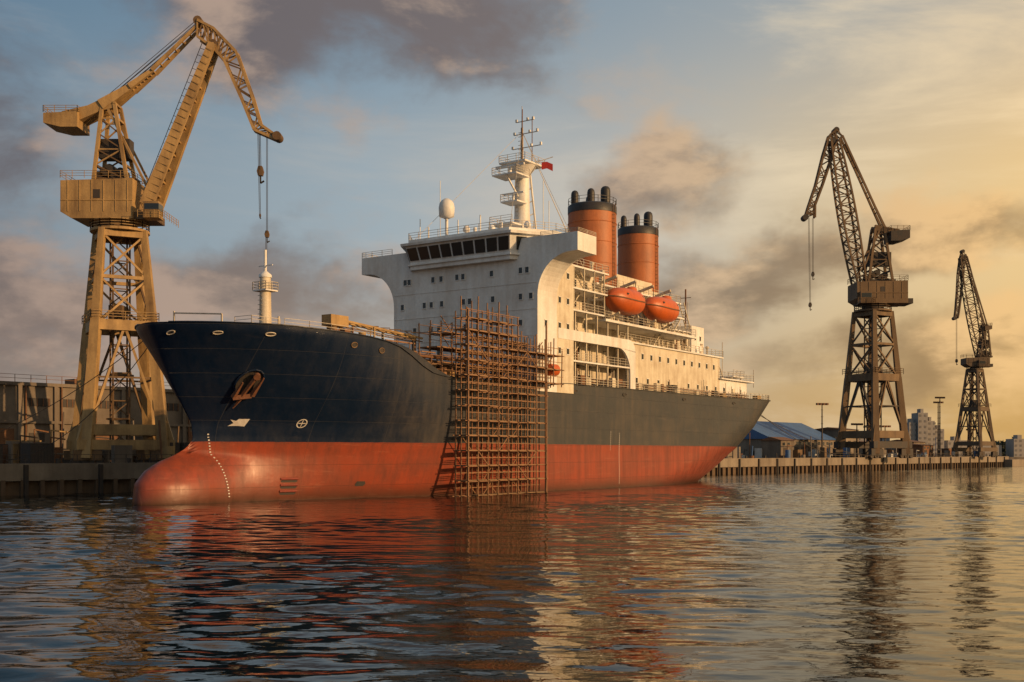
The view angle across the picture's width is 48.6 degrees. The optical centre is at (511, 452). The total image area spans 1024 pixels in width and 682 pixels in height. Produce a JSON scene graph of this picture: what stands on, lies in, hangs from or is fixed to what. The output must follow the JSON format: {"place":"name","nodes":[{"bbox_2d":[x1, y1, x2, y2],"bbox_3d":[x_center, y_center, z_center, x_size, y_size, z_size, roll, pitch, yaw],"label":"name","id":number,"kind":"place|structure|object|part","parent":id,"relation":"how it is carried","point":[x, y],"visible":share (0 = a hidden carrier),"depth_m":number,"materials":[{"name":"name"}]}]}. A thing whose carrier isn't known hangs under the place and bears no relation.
{"place":"outdoors","nodes":[
{"label":"outdoors","id":0,"kind":"place"},
{"bbox_2d":[0,466,1023,681],"bbox_3d":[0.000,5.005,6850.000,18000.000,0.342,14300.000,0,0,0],"label":"water","id":1,"kind":"structure","parent":0,"point":[908,575],"depth_m":43.02,"materials":[{"name":"blue liquid"}]},
{"bbox_2d":[132,109,770,504],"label":"cargo ship","id":2,"kind":"object","parent":1,"relation":"on","point":[644,393],"visible":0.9,"depth_m":146.60,"materials":[{"name":"paint"}]},
{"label":"windows","id":3,"kind":"part","parent":2,"relation":"part of","materials":[{"name":"black glass"}]},
{"bbox_2d":[409,296,564,496],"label":"scaffolding","id":4,"kind":"object","parent":1,"relation":"in","point":[499,340],"visible":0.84,"depth_m":135.89,"materials":[{"name":"metal"}]},
{"bbox_2d":[0,455,1023,495],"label":"quay","id":5,"kind":"structure","parent":0,"point":[56,478],"depth_m":145.10,"materials":[{"name":"concrete"}]},
{"bbox_2d":[0,444,7,463],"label":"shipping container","id":6,"kind":"object","parent":5,"relation":"on","point":[5,448],"visible":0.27,"depth_m":154.06,"materials":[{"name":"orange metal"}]},
{"bbox_2d":[20,443,53,463],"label":"shipping container","id":7,"kind":"object","parent":5,"relation":"on","point":[28,448],"visible":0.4,"depth_m":138.51,"materials":[{"name":"metal"}]},
{"bbox_2d":[0,373,192,449],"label":"warehouse","id":8,"kind":"structure","parent":5,"relation":"on","point":[20,401],"depth_m":171.18,"materials":[{"name":"metal"}]},
{"bbox_2d":[43,15,283,462],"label":"harbor crane","id":9,"kind":"object","parent":5,"relation":"on","point":[110,204],"visible":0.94,"depth_m":153.41,"materials":[{"name":"metal"}]},
{"bbox_2d":[0,341,869,460],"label":"mooring line","id":10,"kind":"object","parent":5,"relation":"on","point":[146,349],"visible":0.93,"depth_m":122.20,"materials":[{"name":"fabric"}]},
{"bbox_2d":[0,412,978,463],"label":"quayside clutter","id":11,"kind":"object","parent":5,"relation":"on","point":[14,446],"visible":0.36,"depth_m":163.13,"materials":[{"name":"metal"}]},
{"bbox_2d":[0,453,999,463],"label":"quay fence","id":12,"kind":"object","parent":5,"relation":"on","point":[25,459],"visible":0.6,"depth_m":146.29,"materials":[{"name":"metal"}]},
{"bbox_2d":[759,437,795,457],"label":"harbor shed","id":13,"kind":"structure","parent":5,"relation":"on","point":[771,447],"depth_m":315.44,"materials":[{"name":"concrete"}]},
{"bbox_2d":[737,421,835,457],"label":"harbor shed","id":14,"kind":"structure","parent":5,"relation":"on","point":[760,430],"depth_m":342.69,"materials":[{"name":"metal"}]},
{"bbox_2d":[816,403,828,447],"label":"lamp mast","id":15,"kind":"object","parent":5,"relation":"on","point":[822,404],"visible":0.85,"depth_m":328.74,"materials":[{"name":"metal"}]},
{"bbox_2d":[815,427,858,456],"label":"harbor shed","id":16,"kind":"structure","parent":5,"relation":"on","point":[831,431],"depth_m":364.29,"materials":[{"name":"concrete"}]},
{"bbox_2d":[801,127,912,457],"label":"harbor crane","id":17,"kind":"object","parent":5,"relation":"on","point":[872,294],"visible":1,"depth_m":330.98,"materials":[{"name":"metal"}]},
{"bbox_2d":[851,423,862,456],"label":"lamp mast","id":18,"kind":"object","parent":5,"relation":"on","point":[856,424],"visible":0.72,"depth_m":342.74,"materials":[{"name":"metal"}]},
{"bbox_2d":[882,425,890,449],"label":"lamp mast","id":19,"kind":"object","parent":5,"relation":"on","point":[885,426],"visible":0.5,"depth_m":369.85,"materials":[{"name":"metal"}]},
{"bbox_2d":[886,440,924,452],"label":"harbor shed","id":20,"kind":"structure","parent":5,"relation":"on","point":[916,442],"depth_m":420.96,"materials":[{"name":"concrete"}]},
{"bbox_2d":[895,444,932,456],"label":"harbor shed","id":21,"kind":"structure","parent":5,"relation":"on","point":[928,449],"depth_m":398.25,"materials":[{"name":"orange metal"}]},
{"bbox_2d":[933,401,942,456],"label":"lamp mast","id":22,"kind":"object","parent":5,"relation":"on","point":[938,427],"visible":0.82,"depth_m":407.40,"materials":[{"name":"metal"}]},
{"bbox_2d":[935,397,944,456],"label":"lamp mast","id":23,"kind":"object","parent":5,"relation":"on","point":[939,398],"visible":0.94,"depth_m":403.13,"materials":[{"name":"metal"}]},
{"bbox_2d":[951,249,997,456],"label":"harbor crane","id":24,"kind":"object","parent":5,"relation":"on","point":[978,363],"visible":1,"depth_m":399.00,"materials":[{"name":"metal"}]},
{"bbox_2d":[0,0,1023,450],"label":"sky","id":25,"kind":"structure","parent":0,"point":[713,119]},
{"bbox_2d":[1009,457,1023,458],"bbox_3d":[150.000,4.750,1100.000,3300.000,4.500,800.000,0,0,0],"label":"shore","id":26,"kind":"structure","parent":0,"point":[1016,457],"depth_m":700.00,"materials":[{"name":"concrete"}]},
{"bbox_2d":[907,418,916,440],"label":"distant building","id":27,"kind":"structure","parent":26,"relation":"on","point":[911,426],"depth_m":705.00,"materials":[{"name":"grey concrete"}]},
{"bbox_2d":[911,409,927,444],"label":"distant building","id":28,"kind":"structure","parent":26,"relation":"on","point":[920,418],"depth_m":703.00,"materials":[{"name":"grey concrete"}]},
{"bbox_2d":[928,417,935,455],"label":"distant building","id":29,"kind":"structure","parent":26,"relation":"on","point":[931,432],"depth_m":705.00,"materials":[{"name":"grey concrete"}]},
{"bbox_2d":[935,425,943,453],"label":"distant building","id":30,"kind":"structure","parent":26,"relation":"on","point":[942,436],"depth_m":708.00,"materials":[{"name":"grey concrete"}]},
{"bbox_2d":[944,436,966,456],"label":"distant building","id":31,"kind":"structure","parent":26,"relation":"on","point":[948,443],"depth_m":715.00,"materials":[{"name":"grey concrete"}]},
{"bbox_2d":[971,445,1001,456],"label":"distant building","id":32,"kind":"structure","parent":26,"relation":"on","point":[999,447],"depth_m":722.00,"materials":[{"name":"grey concrete"}]},
{"bbox_2d":[995,437,1012,455],"bbox_3d":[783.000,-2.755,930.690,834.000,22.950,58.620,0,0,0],"label":"tree line","id":33,"kind":"object","parent":26,"relation":"on","point":[1003,443],"visible":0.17,"depth_m":920.68,"materials":[{"name":"green plant"}]},
{"bbox_2d":[1006,435,1023,456],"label":"distant building","id":34,"kind":"structure","parent":26,"relation":"on","point":[1015,446],"depth_m":718.00,"materials":[{"name":"grey concrete"}]}
]}

